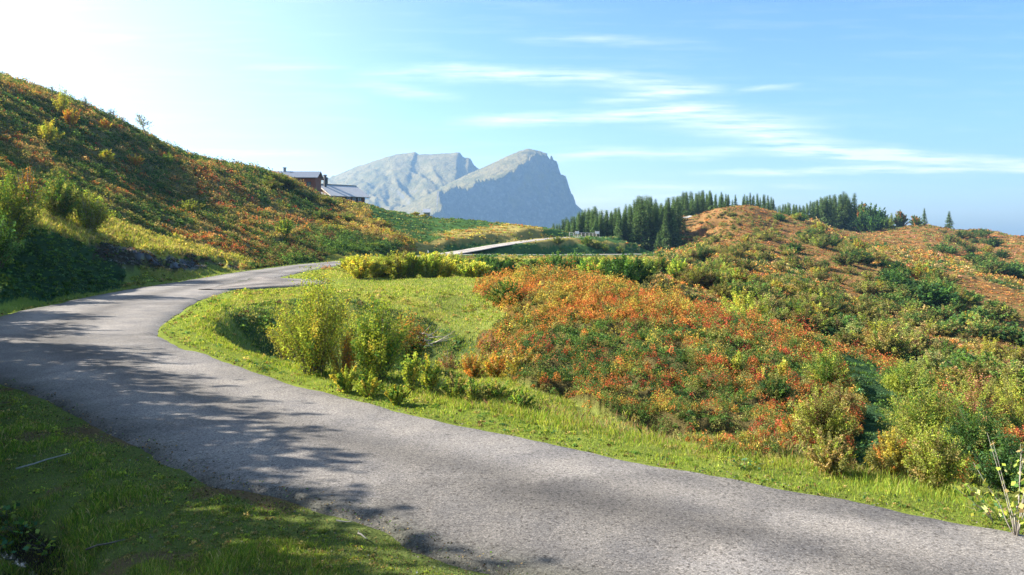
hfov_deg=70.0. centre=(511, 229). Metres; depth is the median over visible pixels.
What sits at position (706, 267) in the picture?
shrub
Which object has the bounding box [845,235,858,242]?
shrub
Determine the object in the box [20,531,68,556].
weed clump
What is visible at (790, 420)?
shrub
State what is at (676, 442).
tall grass under mound
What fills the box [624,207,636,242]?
spruce tree
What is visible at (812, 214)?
spruce tree
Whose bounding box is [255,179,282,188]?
bush
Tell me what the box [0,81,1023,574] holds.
ground
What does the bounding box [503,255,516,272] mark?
shrub
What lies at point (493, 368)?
shrub
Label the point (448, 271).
shrub
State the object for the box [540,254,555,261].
shrub
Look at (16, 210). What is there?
shrub
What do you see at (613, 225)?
spruce tree
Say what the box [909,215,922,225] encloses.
broadleaf tree
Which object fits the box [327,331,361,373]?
shrub
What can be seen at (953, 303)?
shrub
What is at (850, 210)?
spruce tree
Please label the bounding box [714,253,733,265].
shrub
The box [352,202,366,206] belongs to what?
bush
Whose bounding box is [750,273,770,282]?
shrub
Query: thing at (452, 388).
shrub
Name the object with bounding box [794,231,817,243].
shrub
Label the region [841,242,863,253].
shrub
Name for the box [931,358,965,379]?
shrub
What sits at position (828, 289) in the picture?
shrub
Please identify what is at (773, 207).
spruce tree
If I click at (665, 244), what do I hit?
spruce tree
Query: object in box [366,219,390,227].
bush
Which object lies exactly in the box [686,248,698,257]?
shrub
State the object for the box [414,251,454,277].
shrub
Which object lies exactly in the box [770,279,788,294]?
shrub
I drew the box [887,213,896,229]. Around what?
spruce tree
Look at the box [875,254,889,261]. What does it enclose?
shrub
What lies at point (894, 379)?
shrub
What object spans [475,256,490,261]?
shrub
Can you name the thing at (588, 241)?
bush
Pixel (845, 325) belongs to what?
shrub
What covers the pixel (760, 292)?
shrub
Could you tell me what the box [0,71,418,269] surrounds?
heath on left slope
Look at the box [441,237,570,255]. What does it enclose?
side road
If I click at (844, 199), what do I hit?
spruce tree
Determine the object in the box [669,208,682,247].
spruce tree
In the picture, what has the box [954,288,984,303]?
shrub
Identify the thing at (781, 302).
shrub
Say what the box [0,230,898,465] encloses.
bank weeds
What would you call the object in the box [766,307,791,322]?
shrub
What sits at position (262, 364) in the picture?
weed clump
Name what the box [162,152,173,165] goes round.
bush
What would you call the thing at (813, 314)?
shrub
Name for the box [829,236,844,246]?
shrub
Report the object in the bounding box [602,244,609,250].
bush
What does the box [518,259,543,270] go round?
shrub
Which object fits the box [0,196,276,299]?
weeds on left bank
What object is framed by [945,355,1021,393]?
shrub
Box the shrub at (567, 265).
[555,258,576,269]
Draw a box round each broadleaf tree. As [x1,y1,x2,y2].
[851,202,857,219]
[854,202,865,226]
[854,210,873,231]
[862,203,878,216]
[866,212,884,231]
[873,208,888,228]
[881,217,892,227]
[893,210,909,225]
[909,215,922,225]
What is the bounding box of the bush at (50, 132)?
[36,119,64,142]
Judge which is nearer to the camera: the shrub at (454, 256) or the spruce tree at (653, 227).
the shrub at (454, 256)
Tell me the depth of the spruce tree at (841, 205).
385.62 m
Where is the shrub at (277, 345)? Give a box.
[265,292,302,361]
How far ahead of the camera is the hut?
202.12 m
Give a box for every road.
[0,253,1023,574]
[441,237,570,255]
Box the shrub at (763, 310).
[718,286,771,319]
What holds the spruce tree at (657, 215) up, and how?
on the ground at (510, 251)
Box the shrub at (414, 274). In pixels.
[404,253,424,277]
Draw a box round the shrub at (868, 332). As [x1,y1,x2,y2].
[852,321,921,347]
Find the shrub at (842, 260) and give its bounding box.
[828,251,861,265]
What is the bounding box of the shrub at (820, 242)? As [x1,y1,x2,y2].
[806,233,838,247]
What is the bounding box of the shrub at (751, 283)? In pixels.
[738,278,766,290]
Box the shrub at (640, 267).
[630,255,648,283]
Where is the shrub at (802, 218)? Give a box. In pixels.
[796,213,807,220]
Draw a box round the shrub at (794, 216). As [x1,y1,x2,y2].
[790,213,808,219]
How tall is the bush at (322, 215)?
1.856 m
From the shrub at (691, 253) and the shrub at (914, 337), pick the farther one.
the shrub at (691, 253)
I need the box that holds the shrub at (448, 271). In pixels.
[438,257,463,277]
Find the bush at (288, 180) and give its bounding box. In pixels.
[278,172,295,187]
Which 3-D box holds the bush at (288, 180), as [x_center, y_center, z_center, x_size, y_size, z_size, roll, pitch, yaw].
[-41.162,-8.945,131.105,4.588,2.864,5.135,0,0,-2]
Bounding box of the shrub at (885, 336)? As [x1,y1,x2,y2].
[865,325,914,357]
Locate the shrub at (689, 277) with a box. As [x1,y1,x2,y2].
[676,264,713,285]
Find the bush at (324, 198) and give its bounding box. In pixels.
[317,195,330,201]
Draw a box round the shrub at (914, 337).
[897,328,946,350]
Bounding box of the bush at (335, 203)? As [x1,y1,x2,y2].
[323,199,339,207]
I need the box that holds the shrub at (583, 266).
[574,257,607,276]
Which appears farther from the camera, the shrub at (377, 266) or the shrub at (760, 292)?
the shrub at (760, 292)
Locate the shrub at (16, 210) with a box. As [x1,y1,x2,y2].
[0,167,48,242]
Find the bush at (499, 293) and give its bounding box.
[480,277,526,304]
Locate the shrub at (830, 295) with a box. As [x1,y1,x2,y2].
[820,291,841,302]
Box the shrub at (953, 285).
[930,280,965,292]
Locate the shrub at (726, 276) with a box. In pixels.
[702,266,738,287]
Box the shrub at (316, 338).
[263,264,355,375]
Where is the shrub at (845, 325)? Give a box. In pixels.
[811,312,866,335]
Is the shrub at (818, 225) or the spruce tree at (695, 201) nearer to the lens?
the shrub at (818, 225)
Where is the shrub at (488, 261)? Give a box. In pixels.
[475,254,503,275]
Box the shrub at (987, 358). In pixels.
[940,349,1023,378]
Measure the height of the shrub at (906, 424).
1.461 m
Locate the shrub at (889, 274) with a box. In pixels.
[874,268,903,282]
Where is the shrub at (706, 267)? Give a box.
[688,263,712,278]
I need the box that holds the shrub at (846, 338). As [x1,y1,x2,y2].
[832,330,865,344]
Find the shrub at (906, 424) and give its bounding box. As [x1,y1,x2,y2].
[877,372,985,456]
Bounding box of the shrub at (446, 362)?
[438,348,457,369]
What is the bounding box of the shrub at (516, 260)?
[506,258,525,262]
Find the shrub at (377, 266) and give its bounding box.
[366,253,389,277]
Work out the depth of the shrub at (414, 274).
52.10 m
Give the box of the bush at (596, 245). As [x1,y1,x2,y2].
[592,241,603,248]
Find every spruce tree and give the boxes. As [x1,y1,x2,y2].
[570,216,576,234]
[576,211,582,234]
[580,215,585,235]
[584,212,589,235]
[587,210,593,234]
[590,215,600,236]
[592,206,598,226]
[597,215,605,236]
[598,209,604,232]
[602,210,611,236]
[608,211,613,235]
[610,215,615,236]
[613,209,624,240]
[621,211,626,240]
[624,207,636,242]
[627,196,654,250]
[629,214,638,243]
[631,197,640,234]
[637,195,660,249]
[644,198,655,245]
[645,209,659,249]
[653,234,663,250]
[654,204,660,226]
[655,205,668,243]
[655,210,658,234]
[659,198,679,247]
[659,210,671,250]
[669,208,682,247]
[670,197,682,238]
[672,197,693,244]
[681,191,684,213]
[682,191,690,215]
[690,194,695,215]
[694,193,696,214]
[695,195,699,213]
[699,190,704,212]
[700,192,705,212]
[704,190,715,210]
[718,192,724,206]
[722,194,728,206]
[760,194,764,207]
[765,195,770,209]
[771,198,775,211]
[787,203,791,214]
[809,202,816,219]
[813,201,820,220]
[817,197,833,225]
[817,198,828,224]
[828,197,838,226]
[833,197,839,227]
[834,194,848,228]
[837,194,855,229]
[845,197,855,230]
[852,193,858,207]
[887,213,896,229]
[921,209,928,224]
[945,211,954,228]
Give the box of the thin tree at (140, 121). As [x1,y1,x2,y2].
[135,115,153,135]
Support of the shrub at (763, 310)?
on the ground at (510, 251)
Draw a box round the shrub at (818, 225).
[811,222,827,228]
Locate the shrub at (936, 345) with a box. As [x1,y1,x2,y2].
[911,331,941,360]
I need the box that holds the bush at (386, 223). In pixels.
[378,220,395,228]
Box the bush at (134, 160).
[126,154,144,166]
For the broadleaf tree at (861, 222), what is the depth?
393.54 m
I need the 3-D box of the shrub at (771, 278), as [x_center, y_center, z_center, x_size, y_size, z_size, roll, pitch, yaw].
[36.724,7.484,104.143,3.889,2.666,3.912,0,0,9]
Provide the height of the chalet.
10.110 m
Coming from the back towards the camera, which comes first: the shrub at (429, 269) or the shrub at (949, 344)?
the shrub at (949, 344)
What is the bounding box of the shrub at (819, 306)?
[807,301,837,315]
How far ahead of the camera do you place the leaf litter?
9.47 m
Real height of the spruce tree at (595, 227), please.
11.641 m
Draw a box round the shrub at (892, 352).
[868,332,925,359]
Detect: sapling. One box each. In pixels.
[400,351,422,392]
[418,353,440,391]
[692,333,701,342]
[731,349,741,373]
[756,367,769,380]
[774,356,787,377]
[951,481,994,523]
[974,433,1023,535]
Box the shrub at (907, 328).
[897,322,924,336]
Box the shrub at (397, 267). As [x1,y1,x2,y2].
[381,250,418,278]
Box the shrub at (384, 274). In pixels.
[378,259,390,276]
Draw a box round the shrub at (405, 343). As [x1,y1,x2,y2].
[337,287,425,371]
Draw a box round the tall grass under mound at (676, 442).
[402,382,1011,496]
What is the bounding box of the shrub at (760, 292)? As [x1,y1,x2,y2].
[740,280,783,300]
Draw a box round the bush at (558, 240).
[553,236,564,244]
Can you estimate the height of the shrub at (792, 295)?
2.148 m
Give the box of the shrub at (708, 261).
[702,257,719,265]
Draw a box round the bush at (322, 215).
[311,210,339,218]
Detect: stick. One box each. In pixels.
[16,453,69,468]
[85,539,124,550]
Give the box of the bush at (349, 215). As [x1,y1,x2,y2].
[334,211,356,220]
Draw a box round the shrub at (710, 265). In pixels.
[705,261,719,272]
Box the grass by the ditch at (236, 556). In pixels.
[0,384,461,574]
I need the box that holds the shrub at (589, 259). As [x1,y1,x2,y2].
[581,256,599,261]
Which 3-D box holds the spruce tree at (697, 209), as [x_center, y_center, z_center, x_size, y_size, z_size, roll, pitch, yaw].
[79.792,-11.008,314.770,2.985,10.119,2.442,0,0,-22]
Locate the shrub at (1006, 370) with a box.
[971,365,1023,399]
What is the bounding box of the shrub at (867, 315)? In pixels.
[847,301,879,321]
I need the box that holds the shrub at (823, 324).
[810,311,835,332]
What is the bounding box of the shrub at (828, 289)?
[817,286,836,297]
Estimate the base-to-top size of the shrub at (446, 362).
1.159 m
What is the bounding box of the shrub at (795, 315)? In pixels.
[785,305,825,330]
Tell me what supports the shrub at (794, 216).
on the ground at (510, 251)
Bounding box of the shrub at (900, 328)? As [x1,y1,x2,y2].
[872,320,909,335]
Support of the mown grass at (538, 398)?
on the ground at (510, 251)
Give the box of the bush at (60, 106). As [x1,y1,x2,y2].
[51,84,70,115]
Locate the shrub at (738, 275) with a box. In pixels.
[719,268,758,283]
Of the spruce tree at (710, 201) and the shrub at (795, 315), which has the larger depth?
the spruce tree at (710, 201)
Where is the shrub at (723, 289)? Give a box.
[707,279,732,298]
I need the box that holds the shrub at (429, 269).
[416,252,440,277]
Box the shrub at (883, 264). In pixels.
[877,260,890,266]
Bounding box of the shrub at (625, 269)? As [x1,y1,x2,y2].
[603,252,640,282]
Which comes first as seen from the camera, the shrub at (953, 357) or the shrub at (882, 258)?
the shrub at (953, 357)
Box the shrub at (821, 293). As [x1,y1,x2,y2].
[810,286,844,302]
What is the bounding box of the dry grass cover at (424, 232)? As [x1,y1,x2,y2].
[312,199,670,289]
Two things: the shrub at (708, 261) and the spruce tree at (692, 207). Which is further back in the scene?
the spruce tree at (692, 207)
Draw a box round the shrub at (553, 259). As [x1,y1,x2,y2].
[545,251,565,266]
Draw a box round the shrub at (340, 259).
[335,256,351,264]
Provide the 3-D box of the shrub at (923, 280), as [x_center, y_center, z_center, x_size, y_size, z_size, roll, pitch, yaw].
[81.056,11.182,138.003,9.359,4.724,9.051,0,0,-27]
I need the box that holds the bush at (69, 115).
[62,108,80,125]
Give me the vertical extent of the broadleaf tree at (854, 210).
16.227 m
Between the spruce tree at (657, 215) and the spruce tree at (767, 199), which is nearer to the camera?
the spruce tree at (657, 215)
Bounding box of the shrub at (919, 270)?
[907,261,941,280]
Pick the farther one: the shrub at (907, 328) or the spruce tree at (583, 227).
the spruce tree at (583, 227)
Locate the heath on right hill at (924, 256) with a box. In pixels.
[653,217,1023,401]
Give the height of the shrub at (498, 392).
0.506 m
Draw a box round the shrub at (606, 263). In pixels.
[599,257,621,271]
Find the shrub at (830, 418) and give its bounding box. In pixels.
[787,382,860,444]
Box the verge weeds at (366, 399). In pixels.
[160,287,1023,573]
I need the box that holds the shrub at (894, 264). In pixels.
[887,260,905,268]
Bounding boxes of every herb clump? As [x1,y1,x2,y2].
[329,364,363,392]
[351,370,386,396]
[384,383,410,405]
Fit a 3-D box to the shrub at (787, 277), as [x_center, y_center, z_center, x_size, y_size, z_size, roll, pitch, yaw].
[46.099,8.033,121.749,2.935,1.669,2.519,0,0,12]
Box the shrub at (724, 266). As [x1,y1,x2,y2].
[716,262,735,271]
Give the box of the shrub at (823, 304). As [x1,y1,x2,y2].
[801,292,829,308]
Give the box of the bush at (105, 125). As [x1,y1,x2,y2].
[98,118,111,129]
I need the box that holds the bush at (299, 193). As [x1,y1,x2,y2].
[291,190,306,195]
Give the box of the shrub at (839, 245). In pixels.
[834,240,850,252]
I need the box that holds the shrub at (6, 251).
[0,212,29,268]
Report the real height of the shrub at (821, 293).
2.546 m
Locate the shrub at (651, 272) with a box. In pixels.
[639,256,663,282]
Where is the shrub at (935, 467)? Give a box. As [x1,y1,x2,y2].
[901,415,979,489]
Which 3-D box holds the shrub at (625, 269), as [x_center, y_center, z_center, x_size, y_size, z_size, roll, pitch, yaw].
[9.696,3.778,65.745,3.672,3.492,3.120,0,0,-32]
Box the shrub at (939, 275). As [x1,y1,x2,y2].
[922,269,962,282]
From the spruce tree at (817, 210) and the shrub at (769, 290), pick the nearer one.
the shrub at (769, 290)
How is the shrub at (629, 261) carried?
on the ground at (510, 251)
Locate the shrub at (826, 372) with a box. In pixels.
[797,347,855,388]
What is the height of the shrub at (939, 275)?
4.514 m
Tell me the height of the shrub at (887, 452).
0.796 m
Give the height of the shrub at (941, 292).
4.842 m
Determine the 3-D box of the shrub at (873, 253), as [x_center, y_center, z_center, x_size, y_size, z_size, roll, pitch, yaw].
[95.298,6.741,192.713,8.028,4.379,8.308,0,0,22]
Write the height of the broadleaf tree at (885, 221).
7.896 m
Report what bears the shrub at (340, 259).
on the ground at (510, 251)
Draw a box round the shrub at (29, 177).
[16,164,42,206]
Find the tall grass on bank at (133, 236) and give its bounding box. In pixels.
[0,191,251,266]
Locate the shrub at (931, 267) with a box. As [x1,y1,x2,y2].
[923,264,946,272]
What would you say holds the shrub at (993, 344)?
on the ground at (510, 251)
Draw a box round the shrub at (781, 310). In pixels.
[768,307,788,321]
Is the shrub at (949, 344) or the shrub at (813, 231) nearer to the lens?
the shrub at (949, 344)
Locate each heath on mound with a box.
[470,263,1023,480]
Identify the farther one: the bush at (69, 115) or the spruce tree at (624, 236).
the spruce tree at (624, 236)
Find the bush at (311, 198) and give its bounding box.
[298,193,320,201]
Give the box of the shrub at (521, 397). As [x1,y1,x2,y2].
[508,389,535,407]
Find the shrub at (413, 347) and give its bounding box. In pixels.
[394,306,428,371]
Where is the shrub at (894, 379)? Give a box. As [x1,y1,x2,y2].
[870,356,942,396]
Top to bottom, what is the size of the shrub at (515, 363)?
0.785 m
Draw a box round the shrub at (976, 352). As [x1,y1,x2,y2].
[966,348,996,360]
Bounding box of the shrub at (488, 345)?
[476,332,498,352]
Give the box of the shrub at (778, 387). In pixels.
[754,370,797,402]
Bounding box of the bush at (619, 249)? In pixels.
[615,246,624,253]
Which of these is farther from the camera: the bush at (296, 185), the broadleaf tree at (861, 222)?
the broadleaf tree at (861, 222)
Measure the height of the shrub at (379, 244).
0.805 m
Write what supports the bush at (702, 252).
on the ground at (510, 251)
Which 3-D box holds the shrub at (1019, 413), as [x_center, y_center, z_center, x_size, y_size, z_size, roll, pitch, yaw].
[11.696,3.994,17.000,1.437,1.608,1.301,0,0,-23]
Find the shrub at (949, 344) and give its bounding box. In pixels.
[935,337,958,349]
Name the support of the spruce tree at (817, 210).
on the ground at (510, 251)
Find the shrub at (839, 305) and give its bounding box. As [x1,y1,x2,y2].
[826,297,849,312]
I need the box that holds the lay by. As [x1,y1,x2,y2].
[198,277,327,289]
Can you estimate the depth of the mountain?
3299.91 m
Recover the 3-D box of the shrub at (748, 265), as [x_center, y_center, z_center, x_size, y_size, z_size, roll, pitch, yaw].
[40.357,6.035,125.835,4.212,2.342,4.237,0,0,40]
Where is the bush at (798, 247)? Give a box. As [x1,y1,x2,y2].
[785,241,806,252]
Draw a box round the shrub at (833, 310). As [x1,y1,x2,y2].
[824,302,842,316]
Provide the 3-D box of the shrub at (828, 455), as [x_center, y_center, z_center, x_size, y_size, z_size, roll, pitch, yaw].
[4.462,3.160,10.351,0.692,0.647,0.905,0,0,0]
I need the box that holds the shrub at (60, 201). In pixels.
[34,167,78,218]
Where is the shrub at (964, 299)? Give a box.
[956,287,975,305]
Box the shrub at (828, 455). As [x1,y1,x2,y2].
[801,431,859,474]
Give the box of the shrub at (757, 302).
[753,293,788,311]
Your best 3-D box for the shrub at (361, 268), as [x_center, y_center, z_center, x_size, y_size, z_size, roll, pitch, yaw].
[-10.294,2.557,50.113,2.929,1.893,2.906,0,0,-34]
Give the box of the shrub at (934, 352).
[923,347,948,359]
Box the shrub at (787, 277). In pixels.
[782,273,797,280]
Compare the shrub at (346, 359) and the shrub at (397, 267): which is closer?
the shrub at (346, 359)
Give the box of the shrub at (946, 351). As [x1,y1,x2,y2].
[931,342,981,364]
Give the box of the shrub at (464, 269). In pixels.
[452,260,490,277]
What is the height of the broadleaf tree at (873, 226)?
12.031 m
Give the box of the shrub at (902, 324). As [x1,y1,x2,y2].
[872,316,905,327]
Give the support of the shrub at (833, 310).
on the ground at (510, 251)
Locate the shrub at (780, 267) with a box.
[772,262,784,271]
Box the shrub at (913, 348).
[902,341,920,357]
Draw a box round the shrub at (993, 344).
[966,334,1012,360]
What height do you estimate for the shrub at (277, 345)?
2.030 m
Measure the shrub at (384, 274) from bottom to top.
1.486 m
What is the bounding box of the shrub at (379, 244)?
[367,242,383,246]
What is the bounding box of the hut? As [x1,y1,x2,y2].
[423,209,430,215]
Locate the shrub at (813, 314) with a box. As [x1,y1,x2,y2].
[791,309,816,320]
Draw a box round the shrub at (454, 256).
[442,251,468,273]
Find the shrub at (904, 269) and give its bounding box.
[890,266,912,275]
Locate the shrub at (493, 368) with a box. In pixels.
[480,350,510,378]
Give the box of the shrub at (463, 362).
[454,354,479,369]
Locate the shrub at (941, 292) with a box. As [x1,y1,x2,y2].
[912,282,960,308]
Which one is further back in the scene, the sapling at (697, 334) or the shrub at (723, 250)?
the shrub at (723, 250)
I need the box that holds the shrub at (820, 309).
[813,305,826,314]
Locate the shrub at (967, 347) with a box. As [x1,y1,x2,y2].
[959,343,973,352]
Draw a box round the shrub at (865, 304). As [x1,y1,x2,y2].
[842,301,881,319]
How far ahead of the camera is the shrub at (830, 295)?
94.20 m
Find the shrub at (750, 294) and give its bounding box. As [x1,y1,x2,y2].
[742,285,760,303]
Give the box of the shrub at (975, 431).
[938,396,1020,461]
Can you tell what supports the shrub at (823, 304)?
on the ground at (510, 251)
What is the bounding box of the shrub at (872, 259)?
[864,252,877,263]
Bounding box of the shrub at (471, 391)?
[455,376,498,402]
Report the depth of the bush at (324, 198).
136.35 m
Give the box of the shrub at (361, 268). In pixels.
[336,254,381,278]
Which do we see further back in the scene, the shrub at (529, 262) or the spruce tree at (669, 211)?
the spruce tree at (669, 211)
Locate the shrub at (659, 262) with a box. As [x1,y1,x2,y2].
[650,255,669,272]
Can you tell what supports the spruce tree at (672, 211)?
on the ground at (510, 251)
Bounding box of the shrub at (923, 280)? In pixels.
[918,277,961,289]
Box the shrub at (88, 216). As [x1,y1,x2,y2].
[67,188,115,231]
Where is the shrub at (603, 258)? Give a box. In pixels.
[594,256,612,272]
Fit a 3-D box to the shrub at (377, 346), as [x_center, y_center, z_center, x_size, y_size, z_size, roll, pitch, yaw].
[-2.999,2.360,16.108,1.493,2.336,1.486,0,0,0]
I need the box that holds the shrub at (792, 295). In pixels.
[785,292,800,297]
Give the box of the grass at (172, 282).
[0,253,478,323]
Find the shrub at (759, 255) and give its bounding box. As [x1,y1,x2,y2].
[752,250,765,259]
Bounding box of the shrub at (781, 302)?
[753,292,793,311]
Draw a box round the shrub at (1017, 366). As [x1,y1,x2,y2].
[973,358,1023,392]
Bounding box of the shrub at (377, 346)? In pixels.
[346,284,410,380]
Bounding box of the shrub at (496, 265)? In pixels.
[486,258,510,275]
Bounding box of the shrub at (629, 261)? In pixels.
[627,256,642,282]
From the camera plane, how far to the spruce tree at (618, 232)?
248.02 m
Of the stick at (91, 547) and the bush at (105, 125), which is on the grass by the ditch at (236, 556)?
the stick at (91, 547)
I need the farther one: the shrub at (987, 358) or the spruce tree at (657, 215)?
the spruce tree at (657, 215)
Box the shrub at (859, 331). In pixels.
[842,325,868,344]
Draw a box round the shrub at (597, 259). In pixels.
[591,255,602,264]
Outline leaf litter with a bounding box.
[0,269,1023,574]
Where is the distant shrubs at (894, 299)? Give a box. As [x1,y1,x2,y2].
[682,206,1023,346]
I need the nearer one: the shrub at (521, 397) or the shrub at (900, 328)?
the shrub at (521, 397)
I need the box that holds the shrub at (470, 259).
[458,257,474,261]
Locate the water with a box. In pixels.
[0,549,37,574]
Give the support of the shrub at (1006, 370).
on the ground at (510, 251)
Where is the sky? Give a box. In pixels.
[0,0,1023,235]
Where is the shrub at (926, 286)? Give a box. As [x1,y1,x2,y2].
[906,280,949,302]
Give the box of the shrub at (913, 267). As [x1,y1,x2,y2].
[905,265,916,277]
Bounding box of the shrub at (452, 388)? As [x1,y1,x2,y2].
[432,371,468,399]
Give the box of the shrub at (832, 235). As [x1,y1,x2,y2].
[826,232,840,238]
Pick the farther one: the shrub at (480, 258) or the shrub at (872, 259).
the shrub at (872, 259)
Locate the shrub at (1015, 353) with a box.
[987,342,1023,368]
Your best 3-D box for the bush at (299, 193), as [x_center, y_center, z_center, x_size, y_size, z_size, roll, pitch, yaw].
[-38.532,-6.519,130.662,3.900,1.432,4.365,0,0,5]
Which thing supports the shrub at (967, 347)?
on the ground at (510, 251)
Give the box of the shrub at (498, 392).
[475,380,520,401]
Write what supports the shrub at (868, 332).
on the ground at (510, 251)
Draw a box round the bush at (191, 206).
[181,198,204,212]
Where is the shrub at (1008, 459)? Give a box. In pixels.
[963,428,1023,493]
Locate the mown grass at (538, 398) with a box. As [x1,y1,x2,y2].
[138,264,576,430]
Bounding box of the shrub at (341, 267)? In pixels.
[336,260,357,274]
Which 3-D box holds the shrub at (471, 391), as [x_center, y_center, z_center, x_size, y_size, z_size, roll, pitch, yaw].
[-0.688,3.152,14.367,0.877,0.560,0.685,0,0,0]
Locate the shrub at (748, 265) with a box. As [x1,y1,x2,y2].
[732,258,758,270]
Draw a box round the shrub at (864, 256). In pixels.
[849,250,869,262]
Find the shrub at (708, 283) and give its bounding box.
[700,270,719,288]
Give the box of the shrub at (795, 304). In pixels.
[785,299,822,317]
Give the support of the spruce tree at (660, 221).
on the ground at (510, 251)
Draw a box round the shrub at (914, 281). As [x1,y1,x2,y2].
[907,277,921,286]
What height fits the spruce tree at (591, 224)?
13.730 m
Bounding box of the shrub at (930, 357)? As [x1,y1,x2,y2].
[910,349,948,376]
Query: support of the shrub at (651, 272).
on the ground at (510, 251)
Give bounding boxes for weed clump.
[0,500,24,522]
[0,514,47,536]
[0,528,21,552]
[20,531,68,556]
[248,360,278,368]
[718,451,772,469]
[966,500,1023,522]
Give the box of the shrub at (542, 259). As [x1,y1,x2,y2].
[533,257,553,267]
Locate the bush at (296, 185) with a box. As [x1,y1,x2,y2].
[282,182,298,188]
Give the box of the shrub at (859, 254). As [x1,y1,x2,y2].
[845,249,872,262]
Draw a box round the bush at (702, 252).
[689,244,713,260]
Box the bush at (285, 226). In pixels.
[274,216,293,236]
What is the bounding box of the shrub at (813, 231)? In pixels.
[797,226,820,235]
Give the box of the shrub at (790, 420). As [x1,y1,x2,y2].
[776,413,804,434]
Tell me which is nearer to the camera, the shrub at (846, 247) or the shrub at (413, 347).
the shrub at (413, 347)
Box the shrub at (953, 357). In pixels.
[944,348,975,366]
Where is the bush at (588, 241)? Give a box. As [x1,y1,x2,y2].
[580,236,594,245]
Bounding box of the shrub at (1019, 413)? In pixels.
[987,367,1023,425]
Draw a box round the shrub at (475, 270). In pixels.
[466,260,490,277]
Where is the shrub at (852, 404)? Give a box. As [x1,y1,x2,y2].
[817,382,860,415]
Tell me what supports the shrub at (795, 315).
on the ground at (510, 251)
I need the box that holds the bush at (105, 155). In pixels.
[98,148,114,163]
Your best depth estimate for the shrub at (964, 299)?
123.88 m
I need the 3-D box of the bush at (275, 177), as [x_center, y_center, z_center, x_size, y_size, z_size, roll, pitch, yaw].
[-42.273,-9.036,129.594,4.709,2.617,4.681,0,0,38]
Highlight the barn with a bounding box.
[275,167,323,193]
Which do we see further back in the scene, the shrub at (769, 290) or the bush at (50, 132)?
the shrub at (769, 290)
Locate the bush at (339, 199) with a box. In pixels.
[333,197,346,202]
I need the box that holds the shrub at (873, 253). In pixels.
[866,248,888,257]
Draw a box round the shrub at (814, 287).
[786,278,819,296]
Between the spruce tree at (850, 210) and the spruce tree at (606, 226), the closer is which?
the spruce tree at (606, 226)
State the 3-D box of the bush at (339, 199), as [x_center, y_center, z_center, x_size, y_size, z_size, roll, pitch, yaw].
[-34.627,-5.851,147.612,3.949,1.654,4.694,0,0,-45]
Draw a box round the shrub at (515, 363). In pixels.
[504,344,537,372]
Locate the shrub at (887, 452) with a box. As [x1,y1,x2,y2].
[863,426,915,479]
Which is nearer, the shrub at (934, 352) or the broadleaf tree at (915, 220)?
the shrub at (934, 352)
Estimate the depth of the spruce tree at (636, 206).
260.68 m
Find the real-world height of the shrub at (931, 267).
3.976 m
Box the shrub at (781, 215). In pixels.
[772,213,785,219]
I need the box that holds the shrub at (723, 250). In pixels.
[716,245,734,254]
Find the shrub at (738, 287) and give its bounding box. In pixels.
[727,278,759,300]
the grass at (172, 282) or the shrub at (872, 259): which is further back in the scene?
the shrub at (872, 259)
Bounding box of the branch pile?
[417,325,459,345]
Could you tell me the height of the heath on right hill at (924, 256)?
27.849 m
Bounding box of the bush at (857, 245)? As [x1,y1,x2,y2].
[849,237,867,249]
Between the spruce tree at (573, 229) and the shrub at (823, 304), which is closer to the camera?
the shrub at (823, 304)
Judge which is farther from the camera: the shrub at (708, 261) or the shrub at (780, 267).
the shrub at (780, 267)
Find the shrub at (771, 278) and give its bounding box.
[759,273,783,284]
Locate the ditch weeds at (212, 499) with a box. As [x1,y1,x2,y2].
[0,392,579,574]
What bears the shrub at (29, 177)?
on the ground at (510, 251)
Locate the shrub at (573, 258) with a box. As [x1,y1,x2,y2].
[563,250,582,267]
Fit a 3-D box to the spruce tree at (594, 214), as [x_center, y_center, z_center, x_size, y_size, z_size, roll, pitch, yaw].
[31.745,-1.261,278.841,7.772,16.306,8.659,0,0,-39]
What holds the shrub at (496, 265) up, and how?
on the ground at (510, 251)
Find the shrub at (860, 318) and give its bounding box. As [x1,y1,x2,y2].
[844,312,895,330]
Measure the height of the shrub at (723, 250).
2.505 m
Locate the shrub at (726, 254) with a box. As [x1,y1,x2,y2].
[722,252,735,258]
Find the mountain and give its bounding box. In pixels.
[321,149,585,228]
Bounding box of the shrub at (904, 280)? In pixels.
[883,274,920,287]
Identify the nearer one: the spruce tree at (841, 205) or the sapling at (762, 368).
the sapling at (762, 368)
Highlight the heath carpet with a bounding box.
[682,204,1023,354]
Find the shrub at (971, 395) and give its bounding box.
[934,368,1017,422]
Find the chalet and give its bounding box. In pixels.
[321,175,370,202]
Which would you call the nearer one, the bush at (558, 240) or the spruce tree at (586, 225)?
the bush at (558, 240)
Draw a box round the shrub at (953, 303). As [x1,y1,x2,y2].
[938,298,965,311]
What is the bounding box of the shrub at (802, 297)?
[789,290,820,305]
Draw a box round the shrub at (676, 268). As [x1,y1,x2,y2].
[665,256,688,278]
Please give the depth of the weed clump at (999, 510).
8.45 m
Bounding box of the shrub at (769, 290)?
[759,281,782,297]
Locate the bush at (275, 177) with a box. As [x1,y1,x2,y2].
[264,173,289,183]
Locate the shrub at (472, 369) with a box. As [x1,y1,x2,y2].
[457,347,486,378]

